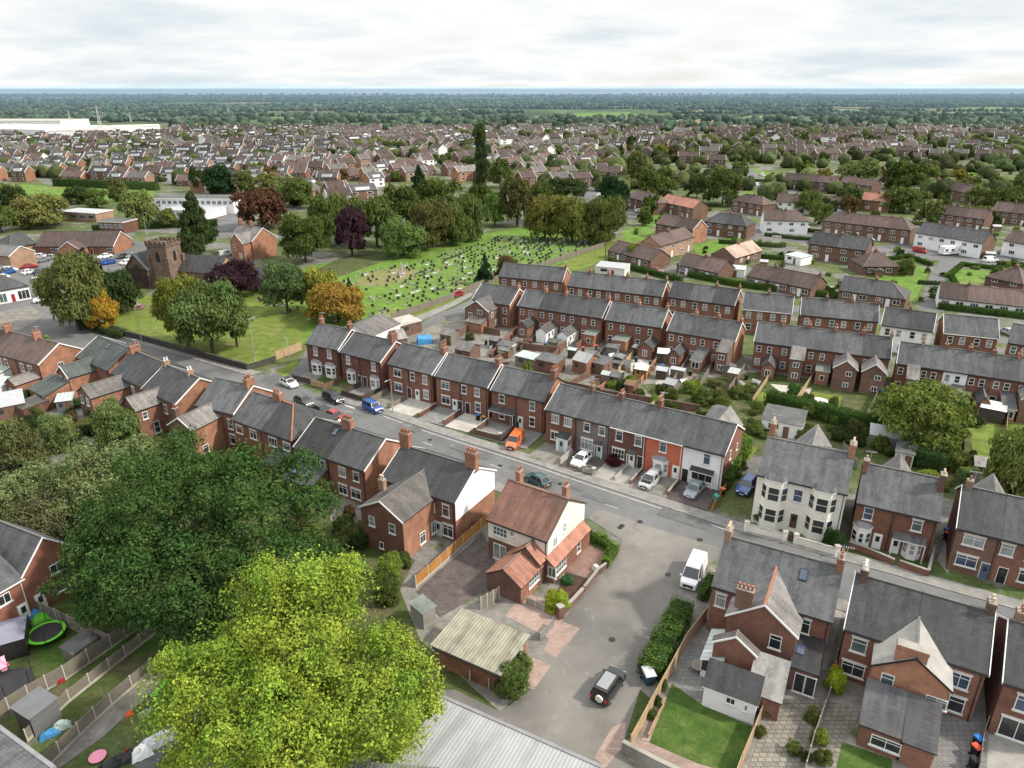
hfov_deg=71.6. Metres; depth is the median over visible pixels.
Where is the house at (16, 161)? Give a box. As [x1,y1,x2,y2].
[7,158,22,162]
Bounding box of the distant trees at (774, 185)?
[0,122,1023,205]
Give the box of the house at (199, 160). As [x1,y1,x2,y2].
[190,157,212,164]
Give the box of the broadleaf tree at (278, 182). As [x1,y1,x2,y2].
[268,174,292,205]
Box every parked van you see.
[33,296,43,303]
[218,250,231,255]
[505,427,524,450]
[680,548,707,590]
[912,246,927,252]
[982,256,998,262]
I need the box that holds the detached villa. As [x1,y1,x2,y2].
[751,414,857,542]
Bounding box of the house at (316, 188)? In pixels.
[305,181,320,198]
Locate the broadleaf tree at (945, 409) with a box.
[866,377,979,451]
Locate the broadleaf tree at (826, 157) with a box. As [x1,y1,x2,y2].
[818,154,829,160]
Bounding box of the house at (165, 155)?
[154,152,178,158]
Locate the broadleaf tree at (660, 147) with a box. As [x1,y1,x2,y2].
[656,143,667,151]
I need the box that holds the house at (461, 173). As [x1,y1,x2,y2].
[451,163,476,181]
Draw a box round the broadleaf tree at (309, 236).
[276,212,331,261]
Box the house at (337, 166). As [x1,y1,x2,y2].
[325,162,347,170]
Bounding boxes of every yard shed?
[488,337,501,348]
[497,346,511,358]
[509,337,520,350]
[511,343,516,354]
[547,338,561,346]
[567,347,578,358]
[601,370,610,383]
[605,343,619,354]
[611,353,625,359]
[632,344,637,356]
[632,362,644,373]
[655,366,668,379]
[670,366,686,378]
[722,362,736,375]
[727,367,740,381]
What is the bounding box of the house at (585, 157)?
[572,154,595,158]
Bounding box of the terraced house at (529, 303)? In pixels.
[516,286,547,337]
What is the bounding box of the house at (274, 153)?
[265,151,280,154]
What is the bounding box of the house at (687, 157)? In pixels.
[678,150,699,163]
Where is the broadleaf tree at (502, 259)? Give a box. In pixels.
[494,254,517,275]
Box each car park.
[8,252,55,295]
[101,241,146,272]
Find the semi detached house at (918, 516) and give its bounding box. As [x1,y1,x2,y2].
[887,468,947,563]
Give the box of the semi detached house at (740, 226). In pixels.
[724,213,756,238]
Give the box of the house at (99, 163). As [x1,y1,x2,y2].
[90,160,111,166]
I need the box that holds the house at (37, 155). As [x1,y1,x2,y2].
[29,152,48,157]
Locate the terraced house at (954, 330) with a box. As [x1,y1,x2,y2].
[933,313,970,349]
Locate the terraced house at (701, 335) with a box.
[687,312,720,372]
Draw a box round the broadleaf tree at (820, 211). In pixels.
[808,196,833,223]
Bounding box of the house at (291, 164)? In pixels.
[283,160,307,169]
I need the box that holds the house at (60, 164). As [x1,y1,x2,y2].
[36,160,67,169]
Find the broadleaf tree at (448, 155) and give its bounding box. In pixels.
[444,152,451,160]
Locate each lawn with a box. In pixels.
[30,634,71,668]
[60,590,159,657]
[102,285,308,367]
[289,228,601,343]
[620,224,653,242]
[647,214,660,226]
[649,684,751,767]
[693,238,741,254]
[744,190,756,194]
[746,446,757,463]
[753,168,775,177]
[757,392,765,406]
[812,392,841,406]
[837,742,891,767]
[872,266,927,299]
[955,269,989,283]
[969,422,1001,461]
[1008,421,1023,481]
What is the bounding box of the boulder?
[591,564,598,570]
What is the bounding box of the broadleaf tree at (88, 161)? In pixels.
[81,157,91,166]
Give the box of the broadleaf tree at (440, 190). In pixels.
[413,175,464,203]
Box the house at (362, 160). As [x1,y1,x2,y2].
[354,152,370,167]
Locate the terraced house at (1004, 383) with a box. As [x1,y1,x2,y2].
[988,350,1022,422]
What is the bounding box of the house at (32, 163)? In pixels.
[25,159,42,165]
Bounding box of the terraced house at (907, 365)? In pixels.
[892,337,925,387]
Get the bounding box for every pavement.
[121,337,261,374]
[343,397,1023,607]
[416,287,478,319]
[495,482,504,492]
[836,598,848,612]
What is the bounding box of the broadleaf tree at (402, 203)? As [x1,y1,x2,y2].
[380,182,420,222]
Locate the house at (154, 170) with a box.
[141,165,161,181]
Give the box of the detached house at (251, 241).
[228,218,277,260]
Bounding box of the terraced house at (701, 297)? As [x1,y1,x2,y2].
[688,281,718,316]
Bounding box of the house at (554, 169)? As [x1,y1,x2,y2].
[549,165,560,171]
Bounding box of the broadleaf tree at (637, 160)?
[625,148,647,187]
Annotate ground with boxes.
[0,94,1016,123]
[0,124,1023,767]
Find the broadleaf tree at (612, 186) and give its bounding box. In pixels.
[598,173,629,211]
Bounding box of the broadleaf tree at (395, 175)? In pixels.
[390,170,401,181]
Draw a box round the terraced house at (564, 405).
[544,383,589,452]
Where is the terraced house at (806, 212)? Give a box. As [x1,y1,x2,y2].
[794,194,811,214]
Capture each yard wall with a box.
[439,325,467,349]
[484,326,499,335]
[491,327,516,357]
[507,340,559,353]
[554,341,565,354]
[564,380,600,391]
[570,370,590,382]
[576,338,582,349]
[598,380,607,388]
[600,389,700,410]
[640,347,664,383]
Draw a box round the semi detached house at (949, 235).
[934,225,967,250]
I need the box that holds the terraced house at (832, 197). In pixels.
[821,194,835,204]
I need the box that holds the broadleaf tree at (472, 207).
[455,192,484,240]
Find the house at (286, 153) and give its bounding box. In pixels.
[282,151,295,156]
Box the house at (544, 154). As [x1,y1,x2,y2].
[537,151,551,159]
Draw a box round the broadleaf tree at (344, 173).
[337,168,348,179]
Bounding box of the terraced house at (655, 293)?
[641,275,670,307]
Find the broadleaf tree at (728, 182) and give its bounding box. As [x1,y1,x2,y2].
[701,167,742,205]
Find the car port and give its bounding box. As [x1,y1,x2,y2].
[733,265,746,277]
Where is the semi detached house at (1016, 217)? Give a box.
[1008,203,1023,225]
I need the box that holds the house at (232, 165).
[217,160,239,169]
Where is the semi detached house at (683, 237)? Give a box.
[669,227,694,255]
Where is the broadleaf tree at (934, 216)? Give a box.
[919,207,939,227]
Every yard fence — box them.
[520,335,535,351]
[597,340,609,354]
[618,344,638,371]
[651,390,666,404]
[673,355,689,379]
[701,359,714,383]
[728,361,746,392]
[752,374,768,401]
[797,371,814,396]
[842,441,857,469]
[867,389,878,413]
[962,425,964,451]
[1005,414,1007,443]
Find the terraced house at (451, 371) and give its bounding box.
[434,353,473,411]
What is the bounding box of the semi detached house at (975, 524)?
[946,471,1007,579]
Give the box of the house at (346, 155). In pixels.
[335,151,351,157]
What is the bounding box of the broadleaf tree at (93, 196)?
[83,187,108,208]
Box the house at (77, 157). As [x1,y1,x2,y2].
[68,154,85,159]
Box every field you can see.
[19,184,154,203]
[248,234,592,319]
[561,112,635,116]
[956,107,1023,112]
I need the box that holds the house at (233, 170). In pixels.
[227,168,242,177]
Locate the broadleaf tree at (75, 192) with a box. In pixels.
[60,184,86,203]
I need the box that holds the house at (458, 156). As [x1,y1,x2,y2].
[451,150,467,163]
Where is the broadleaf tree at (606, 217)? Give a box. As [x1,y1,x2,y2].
[581,194,628,243]
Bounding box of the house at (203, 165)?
[194,162,211,166]
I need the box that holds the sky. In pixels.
[0,0,1023,86]
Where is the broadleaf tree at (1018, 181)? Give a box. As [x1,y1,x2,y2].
[1012,174,1023,190]
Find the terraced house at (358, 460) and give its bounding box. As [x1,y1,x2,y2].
[327,428,399,503]
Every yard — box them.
[0,306,43,330]
[0,431,515,759]
[1,407,103,470]
[152,195,248,238]
[330,494,598,710]
[407,312,891,396]
[619,563,993,767]
[641,372,1016,498]
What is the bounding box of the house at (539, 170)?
[527,164,547,180]
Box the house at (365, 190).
[343,182,377,200]
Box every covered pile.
[29,608,40,619]
[32,612,50,624]
[38,727,61,742]
[53,719,71,730]
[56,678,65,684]
[98,748,133,767]
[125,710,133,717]
[132,743,153,763]
[140,728,174,750]
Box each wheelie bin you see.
[640,665,656,684]
[712,493,719,501]
[720,486,725,495]
[942,530,947,539]
[966,754,981,767]
[968,742,983,756]
[970,733,985,745]
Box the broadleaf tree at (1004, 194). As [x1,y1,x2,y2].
[971,185,1023,206]
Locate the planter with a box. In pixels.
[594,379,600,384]
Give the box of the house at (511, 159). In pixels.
[501,155,523,169]
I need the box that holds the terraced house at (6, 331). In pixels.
[0,322,12,344]
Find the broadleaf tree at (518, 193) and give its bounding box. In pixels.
[497,173,534,225]
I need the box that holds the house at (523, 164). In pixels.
[517,160,542,168]
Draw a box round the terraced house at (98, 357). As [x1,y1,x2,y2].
[27,335,157,408]
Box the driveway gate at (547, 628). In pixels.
[539,617,553,640]
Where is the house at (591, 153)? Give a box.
[581,150,597,157]
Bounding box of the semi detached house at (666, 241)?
[640,228,677,257]
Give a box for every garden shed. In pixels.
[9,686,61,736]
[54,391,74,412]
[58,630,97,660]
[408,594,436,628]
[439,327,459,345]
[496,340,515,354]
[609,371,623,381]
[612,359,631,370]
[624,379,639,393]
[634,363,651,379]
[657,348,669,363]
[663,377,681,392]
[705,404,727,417]
[760,259,768,264]
[771,235,781,242]
[837,278,842,284]
[868,423,903,450]
[874,267,883,277]
[895,439,916,468]
[903,267,913,275]
[972,471,984,484]
[984,251,995,255]
[990,224,1001,231]
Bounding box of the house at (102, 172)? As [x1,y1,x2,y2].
[87,164,115,179]
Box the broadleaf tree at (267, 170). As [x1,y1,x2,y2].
[263,165,276,173]
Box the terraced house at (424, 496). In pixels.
[358,425,496,558]
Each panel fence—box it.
[0,617,140,718]
[22,622,156,742]
[35,601,111,646]
[42,659,151,762]
[274,342,301,359]
[291,374,311,383]
[310,379,321,387]
[322,376,341,388]
[341,381,360,394]
[342,390,361,400]
[361,386,380,399]
[370,389,387,399]
[389,395,406,407]
[391,280,481,317]
[415,513,488,587]
[480,586,499,609]
[482,242,603,282]
[503,420,518,440]
[525,596,544,611]
[630,606,707,743]
[712,482,726,511]
[737,703,763,767]
[805,637,840,767]
[978,713,990,767]
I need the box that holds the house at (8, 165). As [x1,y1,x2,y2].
[0,161,24,168]
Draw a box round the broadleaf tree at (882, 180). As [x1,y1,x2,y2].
[880,170,896,188]
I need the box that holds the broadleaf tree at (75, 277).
[29,248,110,330]
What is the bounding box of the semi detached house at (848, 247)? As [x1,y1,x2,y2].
[834,234,872,263]
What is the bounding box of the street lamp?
[385,379,393,412]
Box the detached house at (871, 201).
[859,190,893,212]
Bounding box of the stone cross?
[123,285,145,310]
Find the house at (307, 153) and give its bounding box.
[301,151,314,157]
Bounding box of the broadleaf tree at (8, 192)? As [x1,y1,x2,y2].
[0,183,27,210]
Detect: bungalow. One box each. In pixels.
[0,232,35,251]
[607,240,640,262]
[628,245,670,268]
[676,253,707,274]
[697,257,734,277]
[711,239,762,264]
[746,263,778,283]
[767,267,797,293]
[787,271,827,297]
[837,275,878,301]
[848,247,899,275]
[870,280,911,308]
[935,280,970,306]
[966,285,998,308]
[996,288,1023,312]
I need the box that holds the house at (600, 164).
[590,161,607,165]
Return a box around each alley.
[820,609,842,669]
[937,541,948,573]
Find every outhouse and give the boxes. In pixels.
[14,394,51,417]
[390,329,407,342]
[454,341,480,357]
[534,352,565,373]
[571,350,598,373]
[592,354,613,374]
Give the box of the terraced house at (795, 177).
[783,172,803,188]
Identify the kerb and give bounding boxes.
[321,395,1014,608]
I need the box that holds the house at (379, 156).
[374,151,394,160]
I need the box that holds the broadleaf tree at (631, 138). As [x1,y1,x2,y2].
[627,135,635,145]
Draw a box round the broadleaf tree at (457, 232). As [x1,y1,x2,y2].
[438,199,470,244]
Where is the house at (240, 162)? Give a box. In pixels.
[232,157,245,170]
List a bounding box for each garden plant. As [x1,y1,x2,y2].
[647,707,657,720]
[655,695,662,706]
[658,679,667,691]
[755,724,767,739]
[785,737,803,756]
[800,750,813,762]
[803,703,821,726]
[809,726,829,746]
[812,747,833,766]
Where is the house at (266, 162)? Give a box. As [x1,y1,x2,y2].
[244,158,271,168]
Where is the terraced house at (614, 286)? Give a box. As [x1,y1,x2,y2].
[603,271,629,302]
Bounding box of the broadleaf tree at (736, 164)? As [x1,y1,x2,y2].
[732,159,749,171]
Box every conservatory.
[0,375,9,391]
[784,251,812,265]
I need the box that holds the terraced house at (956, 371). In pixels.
[941,343,972,400]
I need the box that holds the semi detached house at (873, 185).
[855,178,881,192]
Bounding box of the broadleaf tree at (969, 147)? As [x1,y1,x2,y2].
[963,144,973,150]
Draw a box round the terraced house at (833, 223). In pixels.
[821,209,849,233]
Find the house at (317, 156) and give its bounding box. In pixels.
[309,153,326,160]
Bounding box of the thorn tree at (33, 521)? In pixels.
[0,482,71,540]
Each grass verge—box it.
[276,360,299,376]
[410,288,476,316]
[558,236,646,270]
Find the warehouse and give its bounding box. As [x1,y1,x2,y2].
[345,313,400,338]
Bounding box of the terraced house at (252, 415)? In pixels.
[230,388,302,458]
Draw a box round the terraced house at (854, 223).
[842,212,870,235]
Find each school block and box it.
[59,208,113,222]
[97,217,138,233]
[154,194,240,213]
[160,205,226,218]
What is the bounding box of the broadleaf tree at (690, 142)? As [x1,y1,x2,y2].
[686,137,692,147]
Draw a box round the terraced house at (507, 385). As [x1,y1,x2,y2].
[488,365,529,425]
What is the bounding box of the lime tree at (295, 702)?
[130,543,447,767]
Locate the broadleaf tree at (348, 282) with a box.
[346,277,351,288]
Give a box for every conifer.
[174,190,219,254]
[475,252,493,281]
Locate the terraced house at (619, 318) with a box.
[604,299,641,353]
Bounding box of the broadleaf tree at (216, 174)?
[200,162,237,193]
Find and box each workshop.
[0,725,56,767]
[345,761,439,767]
[393,696,604,767]
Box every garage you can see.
[393,314,421,335]
[429,608,529,690]
[595,261,629,275]
[761,403,807,439]
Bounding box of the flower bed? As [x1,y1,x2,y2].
[557,572,587,598]
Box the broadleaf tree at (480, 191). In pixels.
[468,183,490,204]
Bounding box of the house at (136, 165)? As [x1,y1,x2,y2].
[132,160,151,170]
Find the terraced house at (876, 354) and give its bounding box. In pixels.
[856,330,893,394]
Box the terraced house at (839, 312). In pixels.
[824,295,853,331]
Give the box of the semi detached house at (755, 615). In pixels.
[702,521,803,723]
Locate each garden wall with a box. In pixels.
[79,318,246,369]
[246,356,276,369]
[418,402,436,417]
[443,409,460,423]
[473,426,501,440]
[476,417,489,429]
[559,448,572,463]
[564,587,584,614]
[582,464,595,474]
[583,562,606,591]
[614,463,628,479]
[621,739,679,767]
[630,467,643,483]
[667,477,679,494]
[744,520,788,540]
[793,532,840,555]
[848,541,894,564]
[898,545,935,575]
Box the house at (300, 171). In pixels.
[291,165,310,178]
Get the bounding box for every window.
[0,293,7,302]
[0,591,13,608]
[17,289,30,299]
[19,362,24,371]
[49,560,62,575]
[57,584,66,594]
[142,411,149,420]
[153,420,161,434]
[154,252,161,262]
[163,403,168,414]
[172,250,177,261]
[202,444,209,452]
[227,418,233,430]
[229,433,235,444]
[235,423,243,434]
[249,428,257,440]
[268,435,277,447]
[282,440,290,451]
[311,359,321,374]
[313,347,317,356]
[320,459,325,468]
[325,362,335,377]
[326,349,331,359]
[337,482,347,496]
[338,465,346,478]
[345,355,350,364]
[346,368,355,383]
[350,486,361,501]
[352,470,359,483]
[368,515,375,527]
[369,374,379,389]
[371,362,375,371]
[379,541,384,550]
[388,523,395,535]
[393,367,401,377]
[394,381,402,392]
[410,371,414,381]
[420,530,426,546]
[422,374,427,385]
[423,389,428,399]
[431,520,436,535]
[441,380,449,390]
[441,394,450,405]
[441,502,449,518]
[442,522,453,539]
[461,384,466,394]
[474,387,479,397]
[474,401,480,413]
[492,525,507,540]
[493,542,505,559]
[498,393,504,404]
[498,414,504,419]
[508,531,514,538]
[528,573,539,590]
[529,400,535,411]
[529,416,535,427]
[547,566,556,579]
[550,429,557,440]
[551,413,559,424]
[553,536,557,548]
[556,558,566,577]
[563,416,571,427]
[563,522,566,533]
[567,438,571,448]
[576,542,580,554]
[580,436,593,451]
[583,421,590,432]
[598,425,605,436]
[612,446,624,460]
[615,429,623,442]
[633,434,642,447]
[642,350,646,356]
[652,455,668,476]
[658,441,666,453]
[670,357,675,363]
[690,472,713,484]
[691,361,698,368]
[702,452,711,466]
[713,590,727,609]
[717,364,722,370]
[718,355,724,359]
[724,696,735,707]
[725,307,729,313]
[742,704,748,713]
[745,323,750,329]
[746,312,750,318]
[754,358,759,364]
[756,345,761,351]
[756,473,788,529]
[757,313,761,319]
[764,369,770,376]
[767,347,771,353]
[767,633,782,652]
[770,314,775,320]
[779,361,785,368]
[782,349,786,355]
[791,372,797,378]
[791,489,803,504]
[792,362,799,367]
[800,617,812,635]
[801,289,807,294]
[802,483,837,542]
[804,318,809,324]
[805,365,811,372]
[808,352,813,358]
[815,319,820,325]
[819,353,824,360]
[829,320,834,326]
[840,321,846,327]
[841,657,866,680]
[842,293,849,297]
[842,382,848,387]
[845,371,851,376]
[848,634,869,656]
[850,520,873,546]
[854,322,860,329]
[859,295,865,299]
[861,506,873,521]
[866,323,872,330]
[868,268,874,272]
[868,734,901,756]
[870,386,876,391]
[874,375,880,380]
[880,672,894,685]
[884,328,890,335]
[886,268,892,272]
[892,300,899,304]
[895,330,901,336]
[897,367,903,374]
[900,542,921,560]
[909,331,915,338]
[909,518,924,533]
[920,371,926,377]
[921,333,927,339]
[925,694,947,713]
[930,372,936,379]
[943,374,950,381]
[946,336,953,343]
[946,693,967,716]
[953,375,960,382]
[953,551,979,570]
[953,669,973,692]
[958,337,965,344]
[960,532,986,550]
[967,378,974,384]
[973,339,979,346]
[978,379,985,386]
[985,340,992,347]
[992,381,999,388]
[994,713,1023,744]
[998,541,1016,558]
[1003,383,1010,390]
[1004,411,1014,418]
[1009,346,1016,353]
[1011,691,1023,713]
[1015,568,1023,583]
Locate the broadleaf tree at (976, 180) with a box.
[961,174,982,185]
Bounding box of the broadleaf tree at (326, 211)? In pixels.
[306,193,343,245]
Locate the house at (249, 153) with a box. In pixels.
[238,151,261,156]
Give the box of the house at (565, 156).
[557,153,570,159]
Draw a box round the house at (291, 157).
[286,153,306,160]
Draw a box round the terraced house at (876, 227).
[863,214,893,241]
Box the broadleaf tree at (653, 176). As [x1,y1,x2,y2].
[634,163,678,196]
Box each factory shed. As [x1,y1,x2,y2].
[0,119,89,124]
[0,124,110,134]
[48,127,120,135]
[112,124,159,131]
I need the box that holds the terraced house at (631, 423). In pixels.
[609,398,657,469]
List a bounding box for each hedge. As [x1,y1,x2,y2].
[50,178,160,190]
[79,319,127,338]
[90,219,218,230]
[590,528,619,567]
[607,257,683,281]
[636,622,681,681]
[658,594,694,642]
[686,271,838,298]
[696,571,714,602]
[707,203,722,206]
[718,239,756,244]
[722,436,752,490]
[740,240,781,247]
[761,253,784,259]
[763,388,873,427]
[764,232,810,240]
[780,260,785,267]
[807,228,820,232]
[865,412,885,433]
[886,253,933,265]
[901,443,951,473]
[910,221,925,224]
[917,280,956,284]
[937,302,1023,319]
[947,261,1003,283]
[962,204,993,211]
[996,260,1023,266]
[1011,257,1022,267]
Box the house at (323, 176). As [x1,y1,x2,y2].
[316,170,340,181]
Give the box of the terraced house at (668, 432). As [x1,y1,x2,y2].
[644,392,696,478]
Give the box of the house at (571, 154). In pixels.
[562,151,577,157]
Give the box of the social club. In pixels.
[34,231,132,257]
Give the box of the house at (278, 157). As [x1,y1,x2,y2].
[270,153,286,162]
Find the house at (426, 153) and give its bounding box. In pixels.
[417,151,436,163]
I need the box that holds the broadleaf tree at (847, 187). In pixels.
[845,185,855,189]
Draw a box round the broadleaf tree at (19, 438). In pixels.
[0,415,53,478]
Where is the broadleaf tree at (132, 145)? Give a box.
[126,142,135,148]
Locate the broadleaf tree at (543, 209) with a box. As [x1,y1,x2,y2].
[522,193,562,239]
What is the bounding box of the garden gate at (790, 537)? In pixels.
[787,534,793,541]
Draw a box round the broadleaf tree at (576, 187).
[546,176,588,196]
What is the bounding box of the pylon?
[93,105,102,126]
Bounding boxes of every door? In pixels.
[8,408,15,418]
[17,601,29,616]
[34,593,47,605]
[38,403,44,411]
[64,401,71,409]
[321,365,325,375]
[363,376,367,386]
[407,387,411,397]
[415,389,419,399]
[435,521,441,536]
[452,399,456,410]
[457,400,462,411]
[465,402,469,413]
[510,415,514,425]
[518,416,522,427]
[546,365,550,372]
[558,439,563,451]
[580,365,583,373]
[596,365,599,374]
[596,446,602,457]
[628,455,634,466]
[629,386,632,393]
[636,455,643,468]
[663,355,667,363]
[671,465,678,478]
[681,468,688,481]
[782,427,788,437]
[788,513,798,528]
[790,672,816,698]
[871,533,882,549]
[884,299,889,306]
[889,537,900,553]
[893,343,898,352]
[905,456,911,466]
[977,562,990,579]
[994,566,1008,583]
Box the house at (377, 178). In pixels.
[362,170,384,186]
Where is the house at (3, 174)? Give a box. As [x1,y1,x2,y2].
[0,166,8,180]
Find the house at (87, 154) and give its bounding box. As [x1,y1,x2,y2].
[83,151,105,158]
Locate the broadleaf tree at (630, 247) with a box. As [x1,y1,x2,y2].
[626,243,636,251]
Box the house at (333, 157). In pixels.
[328,153,345,163]
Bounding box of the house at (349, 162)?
[334,156,355,169]
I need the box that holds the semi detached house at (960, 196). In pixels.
[956,184,989,205]
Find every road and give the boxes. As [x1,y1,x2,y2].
[0,296,257,381]
[242,374,1015,623]
[271,299,472,384]
[581,187,639,220]
[669,283,1008,343]
[728,165,798,193]
[749,224,812,242]
[872,243,1023,267]
[918,261,957,311]
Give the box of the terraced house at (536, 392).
[516,364,567,433]
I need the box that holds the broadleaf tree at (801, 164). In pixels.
[795,161,806,173]
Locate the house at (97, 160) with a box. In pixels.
[90,157,108,163]
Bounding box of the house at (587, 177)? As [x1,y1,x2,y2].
[570,170,592,186]
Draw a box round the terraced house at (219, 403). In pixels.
[166,371,272,455]
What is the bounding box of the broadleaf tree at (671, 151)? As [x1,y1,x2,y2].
[668,146,677,156]
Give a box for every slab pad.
[524,658,550,688]
[543,622,579,656]
[594,722,625,766]
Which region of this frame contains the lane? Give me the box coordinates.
[434,508,719,767]
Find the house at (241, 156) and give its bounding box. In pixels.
[234,154,248,158]
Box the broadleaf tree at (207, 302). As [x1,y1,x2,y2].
[163,276,253,353]
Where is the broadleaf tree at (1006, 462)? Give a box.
[979,424,1023,496]
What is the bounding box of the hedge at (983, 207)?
[962,204,993,211]
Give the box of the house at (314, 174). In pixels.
[312,168,336,180]
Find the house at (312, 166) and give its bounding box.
[307,159,325,175]
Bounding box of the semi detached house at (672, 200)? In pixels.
[664,194,685,214]
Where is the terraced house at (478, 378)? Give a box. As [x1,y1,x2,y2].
[460,351,503,417]
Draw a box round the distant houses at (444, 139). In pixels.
[0,122,1023,160]
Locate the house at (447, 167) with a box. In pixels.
[441,161,456,175]
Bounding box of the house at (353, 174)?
[342,168,358,180]
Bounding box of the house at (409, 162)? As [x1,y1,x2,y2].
[405,160,422,165]
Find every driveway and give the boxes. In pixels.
[296,372,323,383]
[306,375,335,387]
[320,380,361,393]
[341,386,371,401]
[376,392,408,408]
[388,398,431,415]
[416,406,455,425]
[416,532,494,616]
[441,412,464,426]
[445,413,481,432]
[473,421,510,442]
[501,428,542,448]
[505,594,562,637]
[527,442,575,465]
[559,451,605,475]
[567,545,603,576]
[592,461,638,486]
[628,470,675,497]
[666,480,719,510]
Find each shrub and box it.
[19,414,38,430]
[23,389,30,398]
[30,405,44,415]
[63,407,76,414]
[67,409,77,421]
[73,397,80,407]
[73,416,90,428]
[80,423,91,436]
[84,408,90,417]
[85,423,94,435]
[225,442,244,453]
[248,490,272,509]
[252,475,275,487]
[287,517,309,534]
[303,522,325,537]
[329,530,351,547]
[330,527,348,537]
[331,512,355,528]
[339,519,362,547]
[342,504,355,517]
[349,527,368,548]
[374,572,400,607]
[375,550,403,582]
[393,550,411,567]
[465,332,474,340]
[492,657,530,701]
[513,650,533,678]
[522,361,532,370]
[543,588,570,614]
[560,574,573,584]
[605,454,621,466]
[606,380,616,388]
[614,380,624,390]
[623,375,636,382]
[635,387,644,395]
[649,393,659,404]
[655,383,666,394]
[665,386,678,399]
[665,400,680,409]
[681,379,698,393]
[690,393,701,404]
[695,379,702,388]
[696,394,710,405]
[697,386,715,402]
[707,378,724,387]
[712,388,723,397]
[713,395,731,406]
[730,387,745,398]
[732,384,744,400]
[734,465,742,479]
[738,386,749,399]
[740,461,748,471]
[741,444,748,461]
[742,432,752,441]
[744,383,754,391]
[744,421,764,435]
[747,416,754,423]
[748,408,758,415]
[749,399,764,413]
[752,513,758,522]
[756,427,775,439]
[786,382,801,395]
[794,428,807,440]
[800,391,814,400]
[800,403,815,418]
[804,423,814,429]
[820,407,831,422]
[821,527,844,550]
[823,664,846,695]
[826,424,834,430]
[827,286,835,291]
[828,396,838,405]
[830,416,837,426]
[830,424,852,441]
[843,434,865,445]
[847,417,866,433]
[855,433,866,447]
[858,426,869,433]
[866,433,880,445]
[870,434,890,451]
[883,444,893,456]
[895,249,904,254]
[905,253,914,258]
[917,468,939,476]
[924,266,930,272]
[928,286,937,292]
[928,293,935,297]
[939,474,956,484]
[940,441,961,455]
[944,484,950,490]
[946,449,973,474]
[955,465,980,483]
[965,461,973,466]
[966,415,986,428]
[968,450,977,454]
[970,265,980,269]
[1004,262,1010,267]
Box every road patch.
[397,423,422,432]
[449,444,490,459]
[508,465,583,491]
[582,492,618,506]
[657,507,710,529]
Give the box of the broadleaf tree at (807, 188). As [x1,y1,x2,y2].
[805,185,811,190]
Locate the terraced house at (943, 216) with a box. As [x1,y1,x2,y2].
[926,203,953,223]
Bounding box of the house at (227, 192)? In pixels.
[215,180,236,193]
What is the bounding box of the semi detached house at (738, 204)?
[731,193,755,213]
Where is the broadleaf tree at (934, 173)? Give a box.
[922,162,942,180]
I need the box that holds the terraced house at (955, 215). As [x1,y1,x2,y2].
[944,206,970,226]
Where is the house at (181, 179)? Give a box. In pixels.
[175,172,189,185]
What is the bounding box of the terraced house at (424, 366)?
[408,343,448,403]
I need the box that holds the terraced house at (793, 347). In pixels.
[776,321,811,382]
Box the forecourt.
[222,245,261,263]
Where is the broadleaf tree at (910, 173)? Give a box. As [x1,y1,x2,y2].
[884,158,932,188]
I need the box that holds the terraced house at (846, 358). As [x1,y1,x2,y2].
[829,327,865,391]
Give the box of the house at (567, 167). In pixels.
[559,163,576,171]
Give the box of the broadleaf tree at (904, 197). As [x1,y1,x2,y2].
[880,185,923,212]
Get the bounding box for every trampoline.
[0,656,33,700]
[23,609,65,648]
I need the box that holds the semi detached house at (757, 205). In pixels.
[746,195,775,215]
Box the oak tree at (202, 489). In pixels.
[36,421,360,652]
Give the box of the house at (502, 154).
[494,151,510,160]
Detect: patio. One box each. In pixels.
[423,529,483,566]
[612,358,648,376]
[655,368,686,383]
[672,640,708,702]
[748,700,821,767]
[771,384,811,393]
[817,700,860,767]
[933,711,988,767]
[987,735,1023,767]
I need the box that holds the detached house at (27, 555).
[0,520,82,621]
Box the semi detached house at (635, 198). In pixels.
[625,190,648,209]
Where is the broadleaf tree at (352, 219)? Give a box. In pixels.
[334,205,370,254]
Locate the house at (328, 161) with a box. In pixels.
[317,157,332,163]
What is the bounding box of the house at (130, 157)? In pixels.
[112,153,133,159]
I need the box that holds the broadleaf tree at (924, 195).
[919,190,933,201]
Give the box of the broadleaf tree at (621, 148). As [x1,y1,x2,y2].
[619,144,624,155]
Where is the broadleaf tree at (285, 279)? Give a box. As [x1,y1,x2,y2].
[257,259,308,312]
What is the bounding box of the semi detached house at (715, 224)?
[703,210,731,236]
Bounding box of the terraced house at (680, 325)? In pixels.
[666,309,698,366]
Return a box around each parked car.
[0,266,18,270]
[1,268,15,273]
[20,263,38,268]
[21,268,32,274]
[35,253,45,257]
[36,257,49,262]
[45,254,54,258]
[97,253,112,258]
[99,258,107,264]
[104,258,115,264]
[116,253,126,258]
[125,252,137,258]
[279,376,298,388]
[293,393,313,406]
[310,403,329,411]
[322,389,343,404]
[325,408,343,422]
[361,397,383,413]
[453,290,464,296]
[524,472,551,488]
[570,450,591,467]
[590,665,625,706]
[638,467,662,490]
[683,479,705,499]
[735,473,756,496]
[999,327,1010,335]
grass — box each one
[318,252,393,276]
[353,267,418,286]
[625,690,650,738]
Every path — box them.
[53,623,233,767]
[130,704,205,767]
[628,741,711,767]
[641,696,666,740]
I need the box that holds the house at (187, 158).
[180,154,191,161]
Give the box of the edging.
[647,701,664,737]
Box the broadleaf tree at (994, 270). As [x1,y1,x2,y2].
[989,267,1002,273]
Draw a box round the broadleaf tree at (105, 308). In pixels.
[84,288,120,328]
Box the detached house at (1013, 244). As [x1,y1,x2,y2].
[1000,230,1023,258]
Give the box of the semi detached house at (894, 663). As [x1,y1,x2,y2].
[838,559,952,767]
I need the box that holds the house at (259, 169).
[248,165,263,171]
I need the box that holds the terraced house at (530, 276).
[519,264,544,291]
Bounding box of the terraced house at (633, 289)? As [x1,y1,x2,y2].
[622,273,648,304]

